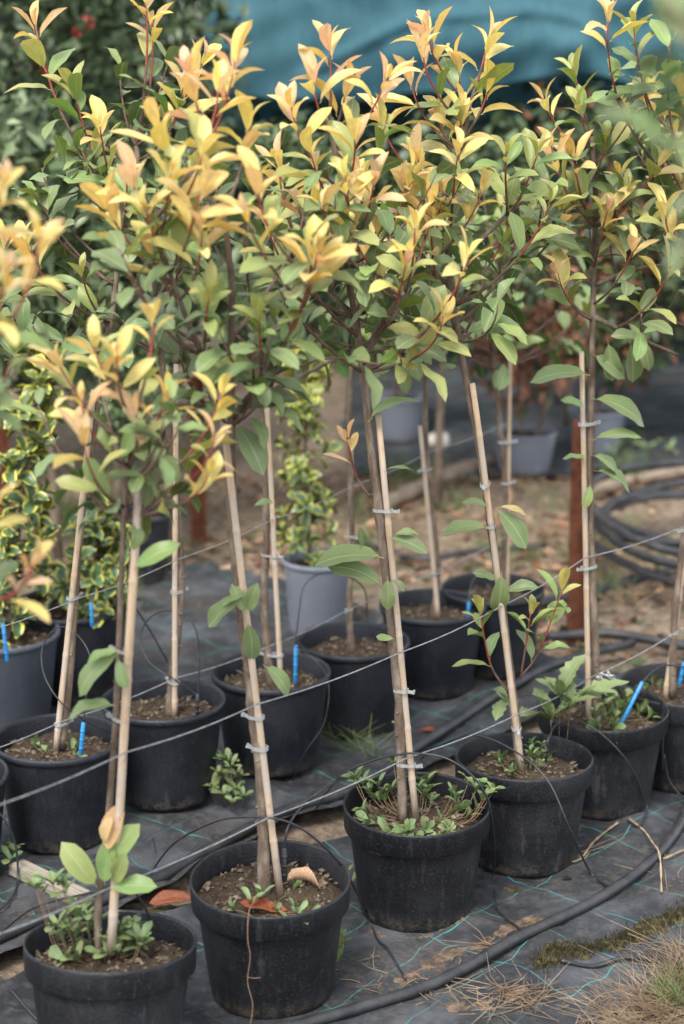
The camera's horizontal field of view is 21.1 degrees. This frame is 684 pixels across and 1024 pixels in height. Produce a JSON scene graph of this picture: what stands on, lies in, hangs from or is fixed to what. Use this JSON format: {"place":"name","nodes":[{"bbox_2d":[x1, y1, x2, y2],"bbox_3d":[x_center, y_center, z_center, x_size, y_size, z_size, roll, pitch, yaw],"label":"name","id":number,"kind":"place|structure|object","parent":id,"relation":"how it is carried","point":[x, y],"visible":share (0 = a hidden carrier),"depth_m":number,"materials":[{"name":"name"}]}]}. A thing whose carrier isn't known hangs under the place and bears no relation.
{"place":"outdoors","nodes":[
{"label":"outdoors","id":0,"kind":"place"},
{"bbox_2d":[0,43,683,979],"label":"ground","id":1,"kind":"structure","parent":0,"point":[320,825],"depth_m":6.36,"materials":[{"name":"black woven plastic weed fabric"},{"name":"soil"},{"name":"dry grass"}]},
{"bbox_2d":[0,239,14,554],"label":"rusty post","id":2,"kind":"object","parent":1,"relation":"on","point":[5,445],"depth_m":5.81,"materials":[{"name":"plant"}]},
{"bbox_2d":[0,0,189,190],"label":"tree","id":3,"kind":"object","parent":1,"relation":"on","point":[8,14],"visible":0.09,"depth_m":11.24,"materials":[{"name":"green plant"}]},
{"bbox_2d":[3,0,207,209],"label":"tree","id":4,"kind":"object","parent":1,"relation":"on","point":[197,29],"depth_m":13.13,"materials":[{"name":"green plant"}]},
{"bbox_2d":[0,79,225,563],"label":"shrub","id":5,"kind":"object","parent":1,"relation":"on","point":[12,143],"visible":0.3,"depth_m":5.50,"materials":[{"name":"green plant"}]},
{"bbox_2d":[0,0,271,465],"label":"shrub","id":6,"kind":"object","parent":1,"relation":"on","point":[87,12],"visible":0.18,"depth_m":6.61,"materials":[{"name":"green plant"}]},
{"bbox_2d":[143,904,185,912],"bbox_3d":[-0.319,0.770,3.542,0.132,0.020,0.084,0,15,0],"label":"moss patch","id":7,"kind":"object","parent":1,"relation":"on","point":[160,908],"visible":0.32,"depth_m":3.57,"materials":[{"name":"plant"}]},
{"bbox_2d":[149,890,190,905],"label":"fallen leaf","id":8,"kind":"object","parent":7,"relation":"on","point":[167,896],"visible":0.88,"depth_m":3.55,"materials":[{"name":"plant"}]},
{"bbox_2d":[187,376,207,546],"bbox_3d":[-0.475,-0.143,6.040,0.045,0.610,0.044,-5,16,-19],"label":"rusty post","id":9,"kind":"object","parent":1,"relation":"on","point":[198,523],"visible":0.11,"depth_m":6.08,"materials":[{"name":"metal"}]},
{"bbox_2d":[0,558,622,953],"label":"ground fabric","id":10,"kind":"object","parent":1,"relation":"on","point":[209,586],"visible":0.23,"depth_m":4.41,"materials":[{"name":"fabric"}]},
{"bbox_2d":[0,813,18,909],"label":"drip line","id":11,"kind":"object","parent":10,"relation":"on","point":[17,860],"visible":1,"depth_m":3.64,"materials":[{"name":"plastic"}]},
{"bbox_2d":[0,841,23,864],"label":"weed","id":12,"kind":"object","parent":10,"relation":"on","point":[8,848],"visible":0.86,"depth_m":3.69,"materials":[{"name":"green plant"}]},
{"bbox_2d":[0,219,38,843],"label":"potted tree","id":13,"kind":"object","parent":10,"relation":"on","point":[12,295],"visible":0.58,"depth_m":3.35,"materials":[{"name":"yellow plant"}]},
{"bbox_2d":[0,344,74,728],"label":"potted shrub","id":14,"kind":"object","parent":10,"relation":"on","point":[25,691],"visible":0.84,"depth_m":4.36,"materials":[{"name":"green plant"}]},
{"bbox_2d":[9,859,89,901],"bbox_3d":[-0.579,0.732,3.633,0.200,0.022,0.036,15,21,38],"label":"wooden board","id":15,"kind":"object","parent":10,"relation":"on","point":[28,868],"visible":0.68,"depth_m":3.64,"materials":[{"name":"wood"}]},
{"bbox_2d":[1,888,150,953],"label":"drip line","id":16,"kind":"object","parent":10,"relation":"on","point":[139,914],"visible":0.59,"depth_m":3.03,"materials":[{"name":"plastic"}]},
{"bbox_2d":[19,493,141,705],"bbox_3d":[-0.654,0.212,4.633,0.356,0.507,0.314,0,15,0],"label":"potted shrub","id":17,"kind":"object","parent":10,"relation":"on","point":[98,571],"visible":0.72,"depth_m":4.56,"materials":[{"name":"green plant"}]},
{"bbox_2d":[0,0,185,854],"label":"potted tree","id":18,"kind":"object","parent":10,"relation":"on","point":[49,820],"visible":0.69,"depth_m":3.70,"materials":[{"name":"green plant"}]},
{"bbox_2d":[28,733,86,758],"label":"weed","id":19,"kind":"object","parent":18,"relation":"in","point":[74,741],"visible":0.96,"depth_m":3.81,"materials":[{"name":"green plant"}]},
{"bbox_2d":[41,626,155,850],"bbox_3d":[-0.517,0.450,3.859,0.216,0.459,0.300,-3,15,-10],"label":"drip line","id":20,"kind":"object","parent":10,"relation":"on","point":[81,740],"visible":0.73,"depth_m":3.77,"materials":[{"name":"black plastic"}]},
{"bbox_2d":[84,282,192,584],"bbox_3d":[-0.600,-0.234,5.522,0.322,0.909,0.317,6,16,20],"label":"potted shrub","id":21,"kind":"object","parent":10,"relation":"on","point":[160,522],"visible":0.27,"depth_m":5.52,"materials":[{"name":"green plant"}]},
{"bbox_2d":[52,0,250,810],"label":"potted tree","id":22,"kind":"object","parent":10,"relation":"on","point":[174,774],"visible":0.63,"depth_m":3.89,"materials":[{"name":"green plant"}]},
{"bbox_2d":[136,608,167,662],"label":"drip line","id":23,"kind":"object","parent":22,"relation":"attached to","point":[152,635],"visible":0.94,"depth_m":4.16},
{"bbox_2d":[140,610,199,715],"bbox_3d":[-0.373,0.327,3.963,0.140,0.230,0.044,4,15,14],"label":"drip line","id":24,"kind":"object","parent":22,"relation":"attached to","point":[197,699],"visible":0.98,"depth_m":3.96,"materials":[{"name":"plastic"}]},
{"bbox_2d":[202,748,252,810],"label":"weed","id":25,"kind":"object","parent":10,"relation":"on","point":[237,787],"visible":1,"depth_m":3.98,"materials":[{"name":"green plant"}]},
{"bbox_2d":[145,127,345,777],"bbox_3d":[-0.190,-0.128,4.052,0.429,1.437,0.467,0,15,0],"label":"potted tree","id":26,"kind":"object","parent":10,"relation":"on","point":[292,725],"visible":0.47,"depth_m":4.09,"materials":[{"name":"green plant"}]},
{"bbox_2d":[0,537,505,747],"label":"support wire","id":27,"kind":"object","parent":26,"relation":"attached to","point":[241,657],"visible":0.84,"depth_m":4.04,"materials":[{"name":"metal"}]},
{"bbox_2d":[1,617,8,662],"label":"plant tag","id":28,"kind":"object","parent":27,"relation":"attached to","point":[5,643],"visible":1,"depth_m":4.12,"materials":[{"name":"blue plastic"}]},
{"bbox_2d":[89,589,95,627],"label":"drip line","id":29,"kind":"object","parent":27,"relation":"attached to","point":[91,609],"visible":0.96,"depth_m":4.19,"materials":[{"name":"blue plastic"}]},
{"bbox_2d":[0,423,506,627],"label":"support wire","id":30,"kind":"object","parent":26,"relation":"attached to","point":[241,534],"visible":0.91,"depth_m":4.00,"materials":[{"name":"metal"}]},
{"bbox_2d":[259,614,329,781],"bbox_3d":[-0.132,0.429,4.150,0.065,0.330,0.285,-11,18,-34],"label":"drip line","id":31,"kind":"object","parent":26,"relation":"attached to","point":[328,698],"visible":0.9,"depth_m":4.05,"materials":[{"name":"plastic"}]},
{"bbox_2d":[293,571,367,684],"bbox_3d":[0.013,0.214,4.332,0.080,0.247,0.519,5,16,19],"label":"drip line","id":32,"kind":"object","parent":26,"relation":"attached to","point":[295,664],"visible":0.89,"depth_m":4.13,"materials":[{"name":"black plastic"}]},
{"bbox_2d":[270,346,347,635],"bbox_3d":[-0.084,-0.070,5.083,0.229,0.834,0.241,-10,18,-32],"label":"potted shrub","id":33,"kind":"object","parent":10,"relation":"on","point":[323,599],"visible":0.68,"depth_m":5.06,"materials":[{"name":"green plant"}]},
{"bbox_2d":[0,638,636,943],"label":"irrigation pipe","id":34,"kind":"object","parent":10,"relation":"on","point":[174,869],"visible":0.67,"depth_m":4.01,"materials":[{"name":"plastic"}]},
{"bbox_2d":[283,772,361,847],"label":"drip line","id":35,"kind":"object","parent":10,"relation":"on","point":[308,800],"visible":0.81,"depth_m":3.28,"materials":[{"name":"plastic"}]},
{"bbox_2d":[259,184,462,739],"bbox_3d":[0.056,-0.124,4.313,0.473,1.320,0.431,0,15,0],"label":"potted tree","id":36,"kind":"object","parent":10,"relation":"on","point":[360,697],"visible":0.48,"depth_m":4.34,"materials":[{"name":"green plant"}]},
{"bbox_2d":[321,711,423,757],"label":"grass tuft","id":37,"kind":"object","parent":10,"relation":"on","point":[351,742],"visible":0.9,"depth_m":4.30,"materials":[{"name":"plant"}]},
{"bbox_2d":[418,726,434,730],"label":"fallen leaf","id":38,"kind":"object","parent":10,"relation":"on","point":[428,728],"visible":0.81,"depth_m":4.42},
{"bbox_2d":[329,169,550,699],"bbox_3d":[0.232,-0.174,4.520,0.564,1.303,0.392,0,15,0],"label":"potted tree","id":39,"kind":"object","parent":10,"relation":"on","point":[427,615],"visible":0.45,"depth_m":4.59,"materials":[{"name":"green plant"}]},
{"bbox_2d":[466,576,476,616],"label":"drip line","id":40,"kind":"object","parent":39,"relation":"attached to","point":[468,607],"visible":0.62,"depth_m":4.65,"materials":[{"name":"blue plastic"}]},
{"bbox_2d":[399,174,613,679],"bbox_3d":[0.399,-0.199,4.654,0.589,1.280,0.368,0,15,0],"label":"potted tree","id":41,"kind":"object","parent":10,"relation":"on","point":[502,379],"visible":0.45,"depth_m":4.71,"materials":[{"name":"green plant"}]},
{"bbox_2d":[0,731,683,1023],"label":"ground fabric","id":42,"kind":"object","parent":1,"relation":"on","point":[636,900],"visible":0.47,"depth_m":3.40,"materials":[{"name":"fabric"}]},
{"bbox_2d":[0,977,36,1020],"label":"drip line","id":43,"kind":"object","parent":42,"relation":"on","point":[27,1009],"visible":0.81,"depth_m":3.18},
{"bbox_2d":[0,157,65,622],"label":"potted tree","id":44,"kind":"object","parent":42,"relation":"on","point":[52,231],"visible":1,"depth_m":2.33,"materials":[{"name":"yellow plant"}]},
{"bbox_2d":[0,298,238,1023],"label":"potted tree","id":45,"kind":"object","parent":42,"relation":"on","point":[145,986],"visible":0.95,"depth_m":2.84,"materials":[{"name":"green plant"}]},
{"bbox_2d":[19,868,153,967],"bbox_3d":[-0.412,0.654,2.975,0.210,0.159,0.125,-3,15,-13],"label":"weed","id":46,"kind":"object","parent":45,"relation":"in","point":[131,932],"visible":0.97,"depth_m":2.97,"materials":[{"name":"green plant"}]},
{"bbox_2d":[0,628,683,934],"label":"support wire","id":47,"kind":"object","parent":45,"relation":"attached to","point":[327,794],"visible":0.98,"depth_m":3.24,"materials":[{"name":"metal"}]},
{"bbox_2d":[596,671,615,679],"bbox_3d":[0.563,0.349,3.917,0.042,0.024,0.028,0,15,0],"label":"string knot","id":48,"kind":"object","parent":47,"relation":"attached to","point":[601,676],"visible":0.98,"depth_m":3.91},
{"bbox_2d":[74,19,397,1019],"bbox_3d":[-0.164,0.046,3.034,0.506,1.661,0.450,0,15,0],"label":"potted tree","id":49,"kind":"object","parent":42,"relation":"on","point":[292,961],"visible":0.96,"depth_m":2.92,"materials":[{"name":"yellow plant"}]},
{"bbox_2d":[247,892,260,1023],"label":"dry root","id":50,"kind":"object","parent":49,"relation":"hanging from","point":[250,959],"visible":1,"depth_m":3.08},
{"bbox_2d":[240,896,288,911],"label":"fallen leaf","id":51,"kind":"object","parent":49,"relation":"on","point":[263,903],"visible":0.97,"depth_m":3.13,"materials":[{"name":"plant"}]},
{"bbox_2d":[227,880,320,924],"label":"weed","id":52,"kind":"object","parent":49,"relation":"in","point":[297,910],"visible":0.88,"depth_m":3.13,"materials":[{"name":"green plant"}]},
{"bbox_2d":[283,867,320,889],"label":"fallen leaf","id":53,"kind":"object","parent":49,"relation":"on","point":[305,873],"visible":0.98,"depth_m":3.21,"materials":[{"name":"plant"}]},
{"bbox_2d":[149,816,406,979],"bbox_3d":[-0.135,0.620,3.439,0.373,0.352,0.580,-5,16,-19],"label":"drip line","id":54,"kind":"object","parent":42,"relation":"on","point":[284,864],"visible":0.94,"depth_m":3.22,"materials":[{"name":"plastic"}]},
{"bbox_2d":[335,927,351,966],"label":"weed","id":55,"kind":"object","parent":42,"relation":"on","point":[342,940],"visible":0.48,"depth_m":3.27,"materials":[{"name":"green plant"}]},
{"bbox_2d":[348,865,355,887],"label":"weed","id":56,"kind":"object","parent":42,"relation":"on","point":[354,873],"visible":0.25,"depth_m":3.65,"materials":[{"name":"green plant"}]},
{"bbox_2d":[238,20,491,932],"bbox_3d":[0.052,-0.027,3.303,0.460,1.658,0.426,0,15,0],"label":"potted tree","id":57,"kind":"object","parent":42,"relation":"on","point":[425,883],"visible":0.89,"depth_m":3.28,"materials":[{"name":"green plant"}]},
{"bbox_2d":[340,756,504,835],"bbox_3d":[0.126,0.542,3.498,0.245,0.099,0.292,-13,20,-41],"label":"weed","id":58,"kind":"object","parent":57,"relation":"in","point":[408,827],"visible":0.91,"depth_m":3.49,"materials":[{"name":"green plant"}]},
{"bbox_2d":[316,752,521,929],"bbox_3d":[0.122,0.572,3.632,0.672,0.343,0.248,12,19,39],"label":"drip line","id":59,"kind":"object","parent":42,"relation":"on","point":[473,777],"visible":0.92,"depth_m":3.47,"materials":[{"name":"plastic"}]},
{"bbox_2d":[393,960,444,985],"bbox_3d":[0.139,0.830,3.303,0.064,0.014,0.148,15,21,43],"label":"dirt patch","id":60,"kind":"object","parent":42,"relation":"on","point":[427,965],"visible":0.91,"depth_m":3.31,"materials":[{"name":"soil"}]},
{"bbox_2d":[365,911,472,937],"bbox_3d":[0.161,0.787,3.470,0.252,0.028,0.085,-5,16,-17],"label":"dirt patch","id":61,"kind":"object","parent":42,"relation":"on","point":[378,933],"visible":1,"depth_m":3.46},
{"bbox_2d":[339,6,593,877],"bbox_3d":[0.238,-0.110,3.576,0.542,1.688,0.434,0,15,0],"label":"potted tree","id":62,"kind":"object","parent":42,"relation":"on","point":[533,837],"visible":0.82,"depth_m":3.53,"materials":[{"name":"green plant"}]},
{"bbox_2d":[492,686,518,729],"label":"weed","id":63,"kind":"object","parent":62,"relation":"in","point":[499,708],"visible":0.84,"depth_m":3.77,"materials":[{"name":"green plant"}]},
{"bbox_2d":[488,736,557,777],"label":"weed","id":64,"kind":"object","parent":62,"relation":"in","point":[541,752],"visible":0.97,"depth_m":3.73,"materials":[{"name":"green plant"}]},
{"bbox_2d":[278,804,683,1023],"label":"irrigation pipe","id":65,"kind":"object","parent":42,"relation":"on","point":[492,951],"visible":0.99,"depth_m":3.33,"materials":[{"name":"plastic"}]},
{"bbox_2d":[443,983,530,1012],"bbox_3d":[0.259,0.850,3.203,0.174,0.021,0.078,0,15,0],"label":"dirt patch","id":66,"kind":"object","parent":42,"relation":"on","point":[456,1006],"visible":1,"depth_m":3.19,"materials":[{"name":"soil"}]},
{"bbox_2d":[432,914,546,961],"bbox_3d":[0.279,0.796,3.425,0.283,0.024,0.073,-11,19,-35],"label":"dirt patch","id":67,"kind":"object","parent":42,"relation":"on","point":[504,930],"visible":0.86,"depth_m":3.43,"materials":[{"name":"soil"}]},
{"bbox_2d":[335,824,682,1023],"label":"straw","id":68,"kind":"object","parent":42,"relation":"on","point":[514,998],"visible":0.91,"depth_m":3.22,"materials":[{"name":"plant"}]},
{"bbox_2d":[503,886,522,893],"bbox_3d":[0.339,0.749,3.624,0.042,0.011,0.036,0,15,0],"label":"moss patch","id":69,"kind":"object","parent":42,"relation":"on","point":[512,890],"visible":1,"depth_m":3.62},
{"bbox_2d":[420,734,608,886],"bbox_3d":[0.283,0.545,3.854,0.186,0.277,0.743,-8,17,-28],"label":"drip line","id":70,"kind":"object","parent":42,"relation":"on","point":[551,786],"visible":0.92,"depth_m":3.62,"materials":[{"name":"plastic"}]},
{"bbox_2d":[472,45,683,819],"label":"potted tree","id":71,"kind":"object","parent":42,"relation":"on","point":[612,791],"visible":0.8,"depth_m":3.74,"materials":[{"name":"green plant"}]},
{"bbox_2d":[575,680,662,730],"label":"weed","id":72,"kind":"object","parent":71,"relation":"in","point":[628,694],"visible":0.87,"depth_m":3.99,"materials":[{"name":"green plant"}]},
{"bbox_2d":[620,664,683,722],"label":"drip line","id":73,"kind":"object","parent":71,"relation":"attached to","point":[631,702],"visible":0.94,"depth_m":3.97,"materials":[{"name":"blue plastic"}]},
{"bbox_2d":[543,720,647,826],"bbox_3d":[0.529,0.548,3.866,0.273,0.230,0.101,-5,16,-17],"label":"drip line","id":74,"kind":"object","parent":42,"relation":"on","point":[606,738],"visible":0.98,"depth_m":3.84,"materials":[{"name":"plastic"}]},
{"bbox_2d":[572,822,618,861],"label":"dry stalk","id":75,"kind":"object","parent":42,"relation":"on","point":[597,838],"visible":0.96,"depth_m":3.83,"materials":[{"name":"plant"}]},
{"bbox_2d":[523,898,683,976],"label":"moss tuft","id":76,"kind":"object","parent":42,"relation":"on","point":[593,947],"visible":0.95,"depth_m":3.39,"materials":[{"name":"plant"}]},
{"bbox_2d":[528,913,683,1023],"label":"grass","id":77,"kind":"structure","parent":42,"relation":"on","point":[667,997],"depth_m":3.18,"materials":[{"name":"beige plant"}]},
{"bbox_2d":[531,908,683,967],"bbox_3d":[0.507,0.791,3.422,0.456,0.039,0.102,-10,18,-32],"label":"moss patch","id":78,"kind":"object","parent":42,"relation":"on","point":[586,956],"visible":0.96,"depth_m":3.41,"materials":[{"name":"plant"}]},
{"bbox_2d":[560,955,659,968],"bbox_3d":[0.485,0.811,3.320,0.187,0.025,0.012,-3,15,-11],"label":"stick","id":79,"kind":"object","parent":42,"relation":"on","point":[592,966],"visible":0.91,"depth_m":3.31,"materials":[{"name":"wood"}]},
{"bbox_2d":[580,0,683,792],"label":"potted tree","id":80,"kind":"object","parent":42,"relation":"on","point":[671,691],"visible":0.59,"depth_m":3.83,"materials":[{"name":"green plant"}]},
{"bbox_2d":[0,526,683,804],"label":"support wire","id":81,"kind":"object","parent":80,"relation":"attached to","point":[312,686],"visible":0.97,"depth_m":3.16,"materials":[{"name":"metal"}]},
{"bbox_2d":[644,674,663,695],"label":"weed","id":82,"kind":"object","parent":80,"relation":"in","point":[653,677],"visible":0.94,"depth_m":4.17,"materials":[{"name":"green plant"}]},
{"bbox_2d":[662,662,683,769],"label":"drip line","id":83,"kind":"object","parent":80,"relation":"attached to","point":[681,674],"visible":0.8,"depth_m":4.07,"materials":[{"name":"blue plastic"}]},
{"bbox_2d":[663,754,683,798],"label":"drip line","id":84,"kind":"object","parent":83,"relation":"hanging from","point":[676,791],"visible":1,"depth_m":4.02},
{"bbox_2d":[593,459,683,589],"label":"hose coil","id":85,"kind":"object","parent":42,"relation":"on","point":[613,530],"visible":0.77,"depth_m":5.60,"materials":[{"name":"plastic"}]},
{"bbox_2d":[628,818,662,892],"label":"dry stalk","id":86,"kind":"object","parent":42,"relation":"on","point":[659,855],"visible":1,"depth_m":3.70,"materials":[{"name":"plant"}]},
{"bbox_2d":[663,849,683,858],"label":"dry stalk","id":87,"kind":"object","parent":42,"relation":"on","point":[673,854],"visible":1,"depth_m":3.75,"materials":[{"name":"plant"}]},
{"bbox_2d":[10,440,683,622],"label":"straw","id":88,"kind":"object","parent":1,"relation":"on","point":[414,524],"visible":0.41,"depth_m":6.22,"materials":[{"name":"brown plant"}]},
{"bbox_2d":[389,453,496,508],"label":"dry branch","id":89,"kind":"object","parent":88,"relation":"on","point":[452,471],"visible":0.59,"depth_m":6.81,"materials":[{"name":"wood"}]},
{"bbox_2d":[18,463,683,663],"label":"leaf litter","id":90,"kind":"object","parent":1,"relation":"on","point":[468,566],"visible":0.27,"depth_m":6.04,"materials":[{"name":"plant"}]},
{"bbox_2d":[158,103,573,522],"bbox_3d":[0.070,-0.672,6.185,1.435,1.438,0.808,-2,15,-9],"label":"shrub","id":91,"kind":"object","parent":1,"relation":"on","point":[470,160],"visible":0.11,"depth_m":6.04,"materials":[{"name":"green plant"}]},
{"bbox_2d":[205,0,683,390],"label":"shade house","id":92,"kind":"structure","parent":1,"relation":"on","point":[539,36],"depth_m":8.02,"materials":[{"name":"teal fabric"}]},
{"bbox_2d":[355,539,546,561],"bbox_3d":[0.348,0.119,5.900,0.628,0.034,0.208,0,15,0],"label":"irrigation pipe","id":93,"kind":"object","parent":1,"relation":"on","point":[446,555],"visible":0.64,"depth_m":5.84,"materials":[{"name":"plastic"}]},
{"bbox_2d":[338,338,683,476],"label":"ground fabric","id":94,"kind":"object","parent":1,"relation":"on","point":[658,401],"visible":0.29,"depth_m":7.93,"materials":[{"name":"fabric"}]},
{"bbox_2d":[336,176,458,442],"bbox_3d":[0.254,-0.840,7.399,0.601,1.109,0.542,0,15,0],"label":"potted shrub","id":95,"kind":"object","parent":94,"relation":"on","point":[401,422],"visible":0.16,"depth_m":7.44,"materials":[{"name":"plastic"}]},
{"bbox_2d":[237,72,683,355],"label":"shrub","id":96,"kind":"object","parent":94,"relation":"on","point":[365,107],"visible":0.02,"depth_m":9.09,"materials":[{"name":"green plant"}]},
{"bbox_2d":[459,243,599,475],"bbox_3d":[0.681,-0.597,6.901,0.571,0.897,0.502,0,15,0],"label":"potted shrub","id":97,"kind":"object","parent":94,"relation":"on","point":[532,448],"visible":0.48,"depth_m":6.88,"materials":[{"name":"green plant"}]},
{"bbox_2d":[464,78,683,425],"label":"shrub","id":98,"kind":"object","parent":94,"relation":"on","point":[508,124],"visible":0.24,"depth_m":7.28,"materials":[{"name":"green plant"}]},
{"bbox_2d":[526,210,683,456],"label":"potted shrub","id":99,"kind":"object","parent":94,"relation":"on","point":[609,417],"visible":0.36,"depth_m":7.12,"materials":[{"name":"green plant"}]},
{"bbox_2d":[605,427,677,457],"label":"weed","id":100,"kind":"object","parent":94,"relation":"on","point":[670,445],"visible":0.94,"depth_m":7.20,"materials":[{"name":"green plant"}]},
{"bbox_2d":[565,419,594,642],"bbox_3d":[0.656,0.081,5.068,0.045,0.680,0.044,-5,16,-19],"label":"rusty post","id":101,"kind":"object","parent":1,"relation":"on","point":[575,614],"visible":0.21,"depth_m":5.08,"materials":[{"name":"metal"}]},
{"bbox_2d":[540,568,675,607],"bbox_3d":[0.764,0.232,5.482,0.860,0.052,0.048,-9,17,-29],"label":"irrigation pipe","id":102,"kind":"object","parent":1,"relation":"on","point":[547,601],"visible":0.3,"depth_m":5.52,"materials":[{"name":"plastic"}]},
{"bbox_2d":[544,628,683,650],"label":"irrigation pipe","id":103,"kind":"object","parent":1,"relation":"on","point":[647,639],"visible":0.75,"depth_m":5.08,"materials":[{"name":"plastic"}]},
{"bbox_2d":[565,467,683,505],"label":"dry branch","id":104,"kind":"object","parent":1,"relation":"on","point":[655,476],"visible":0.69,"depth_m":6.81,"materials":[{"name":"wood"}]},
{"bbox_2d":[598,0,683,277],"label":"potted tree","id":105,"kind":"object","parent":1,"relation":"on","point":[669,15],"visible":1,"depth_m":1.44,"materials":[{"name":"green plant"}]},
{"bbox_2d":[428,433,449,447],"bbox_3d":[0.384,-0.283,7.397,0.101,0.079,0.097,0,15,0],"label":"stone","id":106,"kind":"object","parent":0,"point":[446,439],"visible":0.34,"depth_m":7.37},
{"bbox_2d":[519,654,628,736],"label":"weed","id":107,"kind":"object","parent":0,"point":[567,676],"visible":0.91,"depth_m":3.83,"materials":[{"name":"green plant"}]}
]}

